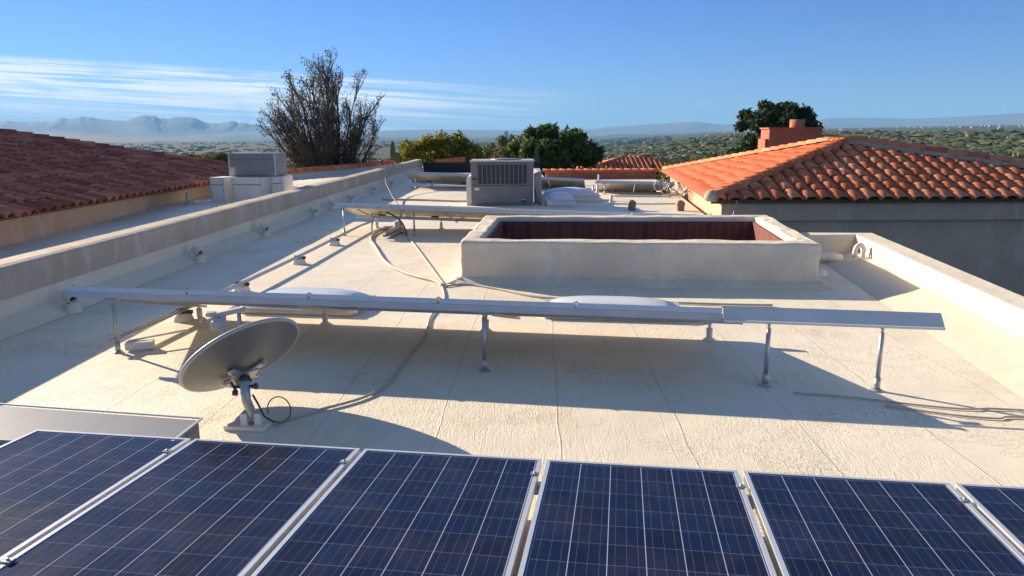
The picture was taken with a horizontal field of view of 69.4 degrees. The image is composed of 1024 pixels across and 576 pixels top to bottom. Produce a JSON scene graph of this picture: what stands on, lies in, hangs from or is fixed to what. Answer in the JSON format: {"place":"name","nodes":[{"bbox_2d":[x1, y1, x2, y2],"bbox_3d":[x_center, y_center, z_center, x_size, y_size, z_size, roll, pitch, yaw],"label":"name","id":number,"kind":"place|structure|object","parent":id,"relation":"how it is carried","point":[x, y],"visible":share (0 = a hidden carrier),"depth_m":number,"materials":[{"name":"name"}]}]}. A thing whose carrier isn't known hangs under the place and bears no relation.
{"place":"outdoors","nodes":[
{"label":"outdoors","id":0,"kind":"place"},
{"bbox_2d":[0,128,238,246],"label":"tiled house","id":1,"kind":"structure","parent":0,"point":[51,184],"depth_m":17.64,"materials":[{"name":"brown tile"}]},
{"bbox_2d":[38,132,244,141],"bbox_3d":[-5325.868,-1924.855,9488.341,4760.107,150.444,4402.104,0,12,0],"label":"hill","id":2,"kind":"structure","parent":0,"point":[95,137],"depth_m":9106.59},
{"bbox_2d":[0,115,313,138],"bbox_3d":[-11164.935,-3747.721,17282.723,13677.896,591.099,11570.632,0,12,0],"label":"mountain range","id":3,"kind":"structure","parent":0,"point":[178,127],"depth_m":17214.56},
{"bbox_2d":[340,129,635,136],"bbox_3d":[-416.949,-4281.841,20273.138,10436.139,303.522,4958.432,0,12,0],"label":"hills","id":4,"kind":"structure","parent":0,"point":[419,133],"depth_m":19617.96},
{"bbox_2d":[0,172,1023,575],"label":"roof deck","id":5,"kind":"structure","parent":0,"point":[672,394],"depth_m":6.53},
{"bbox_2d":[0,403,202,445],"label":"metal duct","id":6,"kind":"object","parent":5,"relation":"on","point":[16,422],"visible":0.4,"depth_m":4.91,"materials":[{"name":"metal"}]},
{"bbox_2d":[124,329,189,350],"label":"roof block","id":7,"kind":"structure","parent":5,"relation":"on","point":[135,344],"depth_m":7.37,"materials":[{"name":"white concrete"}]},
{"bbox_2d":[0,159,423,340],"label":"parapet wall","id":8,"kind":"structure","parent":5,"relation":"on","point":[33,284],"depth_m":11.23,"materials":[{"name":"beige paint"}]},
{"bbox_2d":[60,288,83,313],"bbox_3d":[-5.350,0.153,8.979,0.271,0.278,0.220,7,14,33],"label":"scupper pipe","id":9,"kind":"object","parent":8,"relation":"attached to","point":[73,305],"visible":0.81,"depth_m":8.95,"materials":[{"name":"white plastic"}]},
{"bbox_2d":[191,245,206,262],"bbox_3d":[-5.274,-0.574,12.454,0.271,0.278,0.220,7,14,33],"label":"scupper pipe","id":10,"kind":"object","parent":8,"relation":"on","point":[197,250],"visible":0.99,"depth_m":12.41,"materials":[{"name":"white plastic"}]},
{"bbox_2d":[259,223,271,236],"bbox_3d":[-5.197,-1.229,15.587,0.271,0.278,0.220,7,14,33],"label":"scupper pipe","id":11,"kind":"object","parent":8,"relation":"on","point":[266,229],"visible":1,"depth_m":15.54,"materials":[{"name":"white plastic"}]},
{"bbox_2d":[309,206,319,216],"bbox_3d":[-5.131,-1.986,19.208,0.271,0.278,0.220,7,14,33],"label":"scupper pipe","id":12,"kind":"object","parent":8,"relation":"on","point":[313,209],"visible":1,"depth_m":19.17,"materials":[{"name":"white plastic"}]},
{"bbox_2d":[328,200,336,209],"bbox_3d":[-5.093,-2.354,20.970,0.271,0.278,0.220,7,14,33],"label":"scupper pipe","id":13,"kind":"object","parent":8,"relation":"on","point":[330,202],"visible":0.64,"depth_m":20.93,"materials":[{"name":"white plastic"}]},
{"bbox_2d":[347,193,355,202],"bbox_3d":[-5.046,-2.825,23.222,0.271,0.278,0.220,7,14,33],"label":"scupper pipe","id":14,"kind":"object","parent":8,"relation":"on","point":[351,197],"visible":1,"depth_m":23.18,"materials":[{"name":"white plastic"}]},
{"bbox_2d":[371,185,377,192],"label":"scupper pipe","id":15,"kind":"object","parent":8,"relation":"on","point":[374,188],"visible":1,"depth_m":26.80,"materials":[{"name":"white plastic"}]},
{"bbox_2d":[388,180,393,186],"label":"scupper pipe","id":16,"kind":"object","parent":8,"relation":"on","point":[391,182],"visible":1,"depth_m":30.22,"materials":[{"name":"white plastic"}]},
{"bbox_2d":[179,306,299,431],"bbox_3d":[-2.069,0.559,5.726,0.902,0.783,0.984,0,12,0],"label":"satellite dish","id":17,"kind":"object","parent":5,"relation":"on","point":[240,357],"visible":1,"depth_m":5.44,"materials":[{"name":"grey metal"}]},
{"bbox_2d":[108,219,378,341],"bbox_3d":[-3.546,-0.493,12.356,0.288,0.144,10.431,0,12,3],"label":"pipe run","id":18,"kind":"object","parent":5,"relation":"on","point":[182,315],"visible":0.98,"depth_m":10.03,"materials":[{"name":"metal"}]},
{"bbox_2d":[235,287,375,315],"bbox_3d":[-2.529,0.128,9.167,1.469,0.222,0.864,1,12,8],"label":"domed skylight","id":19,"kind":"object","parent":5,"relation":"on","point":[290,311],"visible":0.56,"depth_m":8.86,"materials":[{"name":"plastic"}]},
{"bbox_2d":[275,285,445,425],"bbox_3d":[-1.094,0.493,7.856,0.556,0.024,5.083,1,12,8],"label":"roof cable","id":20,"kind":"object","parent":5,"relation":"on","point":[367,395],"visible":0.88,"depth_m":6.05,"materials":[{"name":"grey plastic"}]},
{"bbox_2d":[371,212,382,232],"bbox_3d":[-2.936,-1.485,16.386,0.068,0.441,0.945,3,12,13],"label":"bent conduit","id":21,"kind":"object","parent":5,"relation":"on","point":[375,215],"visible":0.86,"depth_m":16.03,"materials":[{"name":"metal"}]},
{"bbox_2d":[385,165,398,204],"bbox_3d":[-4.018,-3.494,24.821,0.444,0.910,9.049,-2,12,-10],"label":"roof cable","id":22,"kind":"object","parent":5,"relation":"on","point":[388,187],"visible":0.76,"depth_m":25.12,"materials":[{"name":"white plastic"}]},
{"bbox_2d":[383,213,409,236],"bbox_3d":[-2.507,-1.419,16.096,0.480,0.418,1.908,0,12,0],"label":"junction post","id":23,"kind":"object","parent":5,"relation":"on","point":[398,228],"visible":0.84,"depth_m":16.12,"materials":[{"name":"metal"}]},
{"bbox_2d":[370,225,442,285],"bbox_3d":[-2.177,-0.712,13.597,0.688,0.046,7.042,-3,12,-14],"label":"roof cable","id":24,"kind":"object","parent":5,"relation":"on","point":[401,270],"visible":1,"depth_m":11.70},
{"bbox_2d":[402,232,444,284],"bbox_3d":[-1.704,-0.673,13.451,0.079,0.026,6.391,-3,12,-14],"label":"roof cable","id":25,"kind":"object","parent":5,"relation":"on","point":[441,281],"visible":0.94,"depth_m":12.29,"materials":[{"name":"white plastic"}]},
{"bbox_2d":[381,199,466,201],"bbox_3d":[-2.751,-2.799,23.570,3.016,0.060,0.205,3,12,16],"label":"roof cable","id":26,"kind":"object","parent":5,"relation":"on","point":[428,200],"visible":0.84,"depth_m":23.57,"materials":[{"name":"grey plastic"}]},
{"bbox_2d":[466,175,472,204],"bbox_3d":[-1.206,-2.990,22.477,0.300,0.870,0.970,0,12,0],"label":"duct hood","id":27,"kind":"object","parent":5,"relation":"on","point":[468,184],"visible":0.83,"depth_m":22.02,"materials":[{"name":"metal"}]},
{"bbox_2d":[424,161,540,172],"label":"screen fence","id":28,"kind":"object","parent":5,"relation":"on","point":[444,167],"visible":0.47,"depth_m":40.96,"materials":[{"name":"black"}]},
{"bbox_2d":[0,449,970,564],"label":"panel rack","id":29,"kind":"object","parent":5,"relation":"on","point":[9,560],"visible":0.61,"depth_m":3.91,"materials":[{"name":"metal"}]},
{"bbox_2d":[0,429,190,564],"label":"solar panel","id":30,"kind":"object","parent":29,"relation":"on","point":[51,480],"visible":0.89,"depth_m":4.11,"materials":[{"name":"glass"}]},
{"bbox_2d":[0,439,359,575],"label":"solar panel","id":31,"kind":"object","parent":29,"relation":"on","point":[201,507],"visible":0.98,"depth_m":3.62,"materials":[{"name":"glass"}]},
{"bbox_2d":[251,449,541,575],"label":"solar panel","id":32,"kind":"object","parent":29,"relation":"on","point":[375,512],"visible":1,"depth_m":3.57,"materials":[{"name":"glass"}]},
{"bbox_2d":[518,459,776,575],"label":"solar panel","id":33,"kind":"object","parent":29,"relation":"on","point":[601,519],"visible":1,"depth_m":3.53,"materials":[{"name":"glass"}]},
{"bbox_2d":[743,471,1023,575],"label":"solar panel","id":34,"kind":"object","parent":29,"relation":"on","point":[818,525],"visible":1,"depth_m":3.48,"materials":[{"name":"glass"}]},
{"bbox_2d":[955,483,1023,555],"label":"solar panel","id":35,"kind":"object","parent":29,"relation":"on","point":[1000,509],"visible":0.93,"depth_m":3.72,"materials":[{"name":"glass"}]},
{"bbox_2d":[402,172,584,188],"bbox_3d":[-0.506,-4.163,28.832,7.377,0.866,1.506,1,12,8],"label":"panel rack","id":36,"kind":"object","parent":5,"relation":"on","point":[415,181],"visible":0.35,"depth_m":28.45,"materials":[{"name":"metal"}]},
{"bbox_2d":[403,171,445,182],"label":"solar panel","id":37,"kind":"object","parent":36,"relation":"on","point":[428,178],"visible":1,"depth_m":29.32,"materials":[{"name":"glass"}]},
{"bbox_2d":[438,173,470,183],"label":"solar panel","id":38,"kind":"object","parent":36,"relation":"on","point":[452,179],"visible":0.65,"depth_m":29.13,"materials":[{"name":"glass"}]},
{"bbox_2d":[542,177,549,186],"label":"solar panel","id":39,"kind":"object","parent":36,"relation":"on","point":[545,183],"visible":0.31,"depth_m":28.84,"materials":[{"name":"glass"}]},
{"bbox_2d":[548,177,584,187],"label":"solar panel","id":40,"kind":"object","parent":36,"relation":"on","point":[552,183],"visible":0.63,"depth_m":28.56,"materials":[{"name":"glass"}]},
{"bbox_2d":[470,158,541,205],"bbox_3d":[-0.181,-3.234,22.416,2.102,1.365,1.442,0,12,0],"label":"rooftop unit","id":41,"kind":"object","parent":5,"relation":"on","point":[502,181],"visible":1,"depth_m":21.81,"materials":[{"name":"grey metal"}]},
{"bbox_2d":[69,284,945,392],"bbox_3d":[-0.322,0.276,7.306,7.914,0.674,1.471,2,12,10],"label":"panel rack","id":42,"kind":"object","parent":5,"relation":"on","point":[769,316],"visible":0.88,"depth_m":6.50,"materials":[{"name":"metal"}]},
{"bbox_2d":[73,286,187,294],"bbox_3d":[-3.565,0.069,7.950,1.215,0.045,1.650,2,-3,10],"label":"solar panel","id":43,"kind":"object","parent":42,"relation":"on","point":[132,290],"visible":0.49,"depth_m":7.14,"materials":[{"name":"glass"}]},
{"bbox_2d":[187,290,315,299],"bbox_3d":[-2.348,0.107,7.741,1.215,0.047,1.650,2,-3,10],"label":"solar panel","id":44,"kind":"object","parent":42,"relation":"on","point":[249,294],"visible":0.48,"depth_m":6.93,"materials":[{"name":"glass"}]},
{"bbox_2d":[309,294,439,303],"bbox_3d":[-1.131,0.144,7.532,1.215,0.047,1.650,2,-3,10],"label":"solar panel","id":45,"kind":"object","parent":42,"relation":"on","point":[375,298],"visible":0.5,"depth_m":6.72,"materials":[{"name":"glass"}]},
{"bbox_2d":[439,298,577,308],"bbox_3d":[0.085,0.181,7.323,1.215,0.047,1.650,2,-3,10],"label":"solar panel","id":46,"kind":"object","parent":42,"relation":"on","point":[509,303],"visible":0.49,"depth_m":6.52,"materials":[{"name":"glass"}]},
{"bbox_2d":[577,303,721,313],"bbox_3d":[1.302,0.219,7.113,1.215,0.045,1.650,2,-3,10],"label":"solar panel","id":47,"kind":"object","parent":42,"relation":"on","point":[650,308],"visible":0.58,"depth_m":6.31,"materials":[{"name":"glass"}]},
{"bbox_2d":[332,202,695,236],"bbox_3d":[0.797,-1.495,15.705,9.058,0.734,1.425,1,12,7],"label":"panel rack","id":48,"kind":"object","parent":5,"relation":"on","point":[443,210],"visible":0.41,"depth_m":15.43,"materials":[{"name":"metal"}]},
{"bbox_2d":[334,202,408,216],"bbox_3d":[-3.035,-1.705,16.281,1.220,0.045,1.600,3,-3,7],"label":"solar panel","id":49,"kind":"object","parent":48,"relation":"on","point":[376,211],"visible":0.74,"depth_m":16.31,"materials":[{"name":"glass"}]},
{"bbox_2d":[371,212,406,235],"bbox_3d":[-2.589,-1.470,16.269,0.318,0.425,1.814,-8,14,-33],"label":"roof cable","id":50,"kind":"object","parent":49,"relation":"hanging from","point":[398,219],"visible":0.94,"depth_m":16.33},
{"bbox_2d":[392,204,462,218],"bbox_3d":[-1.805,-1.648,16.129,1.220,0.046,1.600,3,-3,7],"label":"solar panel","id":51,"kind":"object","parent":48,"relation":"on","point":[433,214],"visible":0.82,"depth_m":16.21,"materials":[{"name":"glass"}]},
{"bbox_2d":[450,206,512,218],"bbox_3d":[-0.576,-1.590,15.977,1.220,0.045,1.600,3,-3,7],"label":"solar panel","id":52,"kind":"object","parent":48,"relation":"on","point":[466,215],"visible":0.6,"depth_m":15.91,"materials":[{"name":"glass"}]},
{"bbox_2d":[510,208,569,215],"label":"solar panel","id":53,"kind":"object","parent":48,"relation":"on","point":[541,210],"visible":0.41,"depth_m":15.05,"materials":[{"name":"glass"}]},
{"bbox_2d":[570,210,630,214],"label":"solar panel","id":54,"kind":"object","parent":48,"relation":"on","point":[602,212],"visible":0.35,"depth_m":14.88,"materials":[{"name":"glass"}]},
{"bbox_2d":[632,212,694,214],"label":"solar panel","id":55,"kind":"object","parent":48,"relation":"on","point":[634,213],"visible":0.24,"depth_m":14.75,"materials":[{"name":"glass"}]},
{"bbox_2d":[534,168,541,203],"bbox_3d":[0.793,-3.222,23.223,0.220,0.996,1.620,0,12,0],"label":"metal cabinet","id":56,"kind":"object","parent":5,"relation":"on","point":[537,180],"visible":0.72,"depth_m":22.46,"materials":[{"name":"silver metal"}]},
{"bbox_2d":[545,192,575,205],"bbox_3d":[1.436,-2.665,22.022,0.864,0.392,0.864,0,12,0],"label":"domed skylight","id":57,"kind":"object","parent":5,"relation":"on","point":[560,199],"visible":1,"depth_m":21.65,"materials":[{"name":"plastic"}]},
{"bbox_2d":[542,187,600,201],"bbox_3d":[1.834,-3.009,23.585,1.890,0.422,1.080,0,12,0],"label":"domed skylight","id":58,"kind":"object","parent":5,"relation":"on","point":[578,194],"visible":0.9,"depth_m":23.19,"materials":[{"name":"plastic"}]},
{"bbox_2d":[596,184,602,200],"bbox_3d":[2.724,-3.050,23.578,0.440,0.500,0.429,0,12,0],"label":"vent pipe","id":59,"kind":"object","parent":5,"relation":"on","point":[597,190],"visible":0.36,"depth_m":23.53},
{"bbox_2d":[543,168,657,178],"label":"back parapet","id":60,"kind":"structure","parent":5,"relation":"on","point":[625,173],"depth_m":34.54,"materials":[{"name":"ceramic"}]},
{"bbox_2d":[444,283,772,305],"bbox_3d":[1.085,0.118,9.590,4.332,0.028,0.514,4,13,20],"label":"roof cable","id":61,"kind":"object","parent":5,"relation":"on","point":[696,303],"visible":0.75,"depth_m":9.53,"materials":[{"name":"grey plastic"}]},
{"bbox_2d":[608,195,614,204],"bbox_3d":[2.986,-2.657,22.230,0.240,0.280,0.234,0,12,0],"label":"vent pipe","id":62,"kind":"object","parent":5,"relation":"on","point":[611,202],"visible":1,"depth_m":22.18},
{"bbox_2d":[544,296,679,321],"bbox_3d":[1.181,0.210,8.780,1.620,0.182,0.756,1,12,8],"label":"domed skylight","id":63,"kind":"object","parent":5,"relation":"on","point":[625,300],"visible":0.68,"depth_m":8.70,"materials":[{"name":"plastic"}]},
{"bbox_2d":[628,199,635,210],"bbox_3d":[3.318,-2.296,20.467,0.210,0.290,0.200,0,12,0],"label":"capped vent","id":64,"kind":"object","parent":5,"relation":"on","point":[631,205],"visible":1,"depth_m":20.38,"materials":[{"name":"brown metal"}]},
{"bbox_2d":[595,182,679,194],"bbox_3d":[4.493,-3.544,26.194,3.081,0.628,1.200,1,12,7],"label":"panel rack","id":65,"kind":"object","parent":5,"relation":"on","point":[610,183],"visible":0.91,"depth_m":25.68,"materials":[{"name":"metal"}]},
{"bbox_2d":[596,180,634,191],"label":"solar panel","id":66,"kind":"object","parent":65,"relation":"on","point":[623,187],"visible":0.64,"depth_m":26.37,"materials":[{"name":"glass"}]},
{"bbox_2d":[633,181,674,191],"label":"solar panel","id":67,"kind":"object","parent":65,"relation":"on","point":[643,188],"visible":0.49,"depth_m":26.24,"materials":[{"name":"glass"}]},
{"bbox_2d":[447,215,832,289],"bbox_3d":[1.987,-0.684,11.995,5.868,0.640,4.205,0,12,0],"label":"light well","id":68,"kind":"object","parent":5,"relation":"on","point":[762,252],"visible":1,"depth_m":10.43,"materials":[{"name":"paint"}]},
{"bbox_2d":[613,195,671,196],"bbox_3d":[4.333,-3.061,24.644,1.924,0.060,0.070,2,12,9],"label":"conduit line","id":69,"kind":"object","parent":5,"relation":"on","point":[642,196],"visible":0.98,"depth_m":24.62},
{"bbox_2d":[615,203,674,204],"bbox_3d":[3.984,-2.525,22.136,1.810,0.040,0.178,0,12,3],"label":"conduit line","id":70,"kind":"object","parent":5,"relation":"on","point":[647,203],"visible":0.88,"depth_m":22.07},
{"bbox_2d":[654,176,691,195],"bbox_3d":[5.395,-3.329,24.394,1.185,0.667,1.941,0,12,0],"label":"scrap heap","id":71,"kind":"object","parent":5,"relation":"on","point":[679,185],"visible":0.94,"depth_m":24.55,"materials":[{"name":"metal"}]},
{"bbox_2d":[676,200,684,210],"bbox_3d":[4.618,-2.262,20.271,0.210,0.290,0.200,0,12,0],"label":"capped vent","id":72,"kind":"object","parent":5,"relation":"on","point":[680,204],"visible":1,"depth_m":20.18,"materials":[{"name":"metal"}]},
{"bbox_2d":[793,392,1023,410],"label":"roof cable","id":73,"kind":"object","parent":5,"relation":"on","point":[910,403],"visible":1,"depth_m":5.78,"materials":[{"name":"grey plastic"}]},
{"bbox_2d":[801,233,1023,398],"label":"parapet wall","id":74,"kind":"structure","parent":5,"relation":"on","point":[983,321],"depth_m":8.61,"materials":[{"name":"beige paint"}]},
{"bbox_2d":[852,243,865,258],"bbox_3d":[5.597,-0.541,11.795,0.292,0.372,0.300,9,15,38],"label":"gooseneck vent","id":75,"kind":"object","parent":74,"relation":"on","point":[862,246],"visible":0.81,"depth_m":11.74,"materials":[{"name":"white metal"}]},
{"bbox_2d":[885,404,1023,418],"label":"roof cable","id":76,"kind":"object","parent":5,"relation":"on","point":[934,412],"visible":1,"depth_m":5.55,"materials":[{"name":"grey plastic"}]},
{"bbox_2d":[0,0,1023,131],"label":"sky","id":77,"kind":"structure","parent":0,"point":[438,64],"materials":[{"name":"blue"}]},
{"bbox_2d":[95,125,1023,170],"bbox_3d":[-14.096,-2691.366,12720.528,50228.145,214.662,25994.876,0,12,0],"label":"ground","id":78,"kind":"structure","parent":0,"point":[386,150],"depth_m":4943.28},
{"bbox_2d":[180,152,227,161],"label":"olive shrub","id":79,"kind":"object","parent":78,"relation":"on","point":[223,156],"visible":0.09,"depth_m":72.28,"materials":[{"name":"green plant"}]},
{"bbox_2d":[254,45,385,167],"bbox_3d":[-9.094,-6.038,35.436,6.072,10.830,5.433,-6,13,-26],"label":"wispy tree","id":80,"kind":"object","parent":78,"relation":"on","point":[305,151],"visible":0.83,"depth_m":34.42,"materials":[{"name":"brown plant"}]},
{"bbox_2d":[108,135,671,168],"bbox_3d":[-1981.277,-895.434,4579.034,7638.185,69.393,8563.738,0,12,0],"label":"valley trees","id":81,"kind":"object","parent":78,"relation":"on","point":[481,144],"visible":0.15,"depth_m":3231.82,"materials":[{"name":"green plant"}]},
{"bbox_2d":[390,141,399,164],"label":"saguaro cactus","id":82,"kind":"object","parent":78,"relation":"on","point":[394,156],"visible":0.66,"depth_m":42.72,"materials":[{"name":"green plant"}]},
{"bbox_2d":[389,129,485,169],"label":"leafy bush","id":83,"kind":"object","parent":78,"relation":"on","point":[430,148],"visible":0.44,"depth_m":44.11,"materials":[{"name":"green plant"}]},
{"bbox_2d":[435,156,465,161],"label":"sloped wall","id":84,"kind":"structure","parent":78,"relation":"on","point":[459,159],"depth_m":43.38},
{"bbox_2d":[486,148,507,158],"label":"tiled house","id":85,"kind":"structure","parent":78,"relation":"on","point":[491,157],"depth_m":74.94,"materials":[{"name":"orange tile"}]},
{"bbox_2d":[482,133,523,158],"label":"pale green tree","id":86,"kind":"object","parent":78,"relation":"on","point":[502,142],"visible":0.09,"depth_m":56.76,"materials":[{"name":"green plant"}]},
{"bbox_2d":[534,146,538,161],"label":"saguaro cactus","id":87,"kind":"object","parent":78,"relation":"on","point":[536,157],"visible":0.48,"depth_m":42.05,"materials":[{"name":"green plant"}]},
{"bbox_2d":[505,122,605,176],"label":"dark green tree","id":88,"kind":"object","parent":78,"relation":"on","point":[561,150],"visible":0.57,"depth_m":45.48,"materials":[{"name":"green plant"}]},
{"bbox_2d":[120,125,1023,148],"bbox_3d":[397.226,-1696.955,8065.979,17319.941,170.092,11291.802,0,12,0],"label":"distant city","id":89,"kind":"object","parent":78,"relation":"on","point":[674,134],"visible":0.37,"depth_m":5308.77},
{"bbox_2d":[576,139,675,173],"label":"tiled house","id":90,"kind":"structure","parent":78,"relation":"on","point":[631,162],"depth_m":54.41,"materials":[{"name":"orange tile"}]},
{"bbox_2d":[656,163,672,181],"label":"shrub","id":91,"kind":"object","parent":78,"relation":"on","point":[663,175],"visible":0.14,"depth_m":51.22,"materials":[{"name":"green plant"}]},
{"bbox_2d":[724,98,822,155],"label":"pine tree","id":92,"kind":"object","parent":78,"relation":"on","point":[768,114],"visible":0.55,"depth_m":43.90,"materials":[{"name":"green plant"}]},
{"bbox_2d":[568,147,1023,166],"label":"desert scrub","id":93,"kind":"object","parent":78,"relation":"on","point":[686,157],"depth_m":350.41,"materials":[{"name":"green plant"}]},
{"bbox_2d":[602,129,1023,163],"bbox_3d":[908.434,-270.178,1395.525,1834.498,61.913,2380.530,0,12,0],"label":"distant scrub","id":94,"kind":"object","parent":78,"relation":"on","point":[997,139],"visible":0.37,"depth_m":755.04,"materials":[{"name":"green plant"}]},
{"bbox_2d":[591,113,1023,135],"bbox_3d":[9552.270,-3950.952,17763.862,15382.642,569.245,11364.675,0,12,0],"label":"eastern hills","id":95,"kind":"structure","parent":0,"point":[698,127],"depth_m":17523.51,"materials":[{"name":"blue"}]},
{"bbox_2d":[818,251,842,276],"bbox_3d":[4.829,-0.392,11.544,0.886,0.238,1.392,2,12,11],"label":"roof hatch duct","id":96,"kind":"object","parent":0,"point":[828,256],"visible":0.27,"depth_m":11.98,"materials":[{"name":"white metal"}]},
{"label":"yard ground","id":97,"kind":"structure","parent":0,"visible":0},
{"bbox_2d":[0,173,356,258],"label":"side deck","id":98,"kind":"structure","parent":97,"relation":"on","point":[160,213],"depth_m":16.04,"materials":[{"name":"white concrete"}]},
{"bbox_2d":[181,192,194,204],"bbox_3d":[-8.496,-2.337,19.524,0.440,0.362,0.504,0,12,0],"label":"tripod bracket","id":99,"kind":"object","parent":98,"relation":"on","point":[187,201],"visible":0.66,"depth_m":19.49,"materials":[{"name":"grey metal"}]},
{"bbox_2d":[209,176,235,201],"bbox_3d":[-7.966,-2.721,20.463,0.450,0.700,0.610,3,12,14],"label":"duct box","id":100,"kind":"object","parent":98,"relation":"on","point":[220,188],"visible":0.69,"depth_m":20.20,"materials":[{"name":"metal"}]},
{"bbox_2d":[231,176,271,201],"bbox_3d":[-7.155,-2.725,20.462,0.930,0.700,0.610,2,12,12],"label":"duct box","id":101,"kind":"object","parent":98,"relation":"on","point":[246,187],"visible":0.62,"depth_m":20.19,"materials":[{"name":"metal"}]},
{"bbox_2d":[228,152,286,175],"bbox_3d":[-7.105,-3.453,20.616,1.380,0.620,0.833,1,12,7],"label":"duct box","id":102,"kind":"object","parent":101,"relation":"on","point":[260,164],"visible":1,"depth_m":20.33,"materials":[{"name":"metal"}]},
{"bbox_2d":[271,175,292,193],"bbox_3d":[-6.455,-2.801,20.805,0.360,0.720,0.710,1,12,6],"label":"duct box","id":103,"kind":"object","parent":98,"relation":"on","point":[280,183],"visible":0.59,"depth_m":20.47,"materials":[{"name":"metal"}]},
{"bbox_2d":[287,160,395,178],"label":"garden wall","id":104,"kind":"structure","parent":98,"relation":"on","point":[329,170],"depth_m":33.20,"materials":[{"name":"ceramic"}]},
{"bbox_2d":[660,119,1023,296],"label":"tiled house","id":105,"kind":"structure","parent":97,"relation":"on","point":[957,210],"depth_m":18.43,"materials":[{"name":"orange tile"}]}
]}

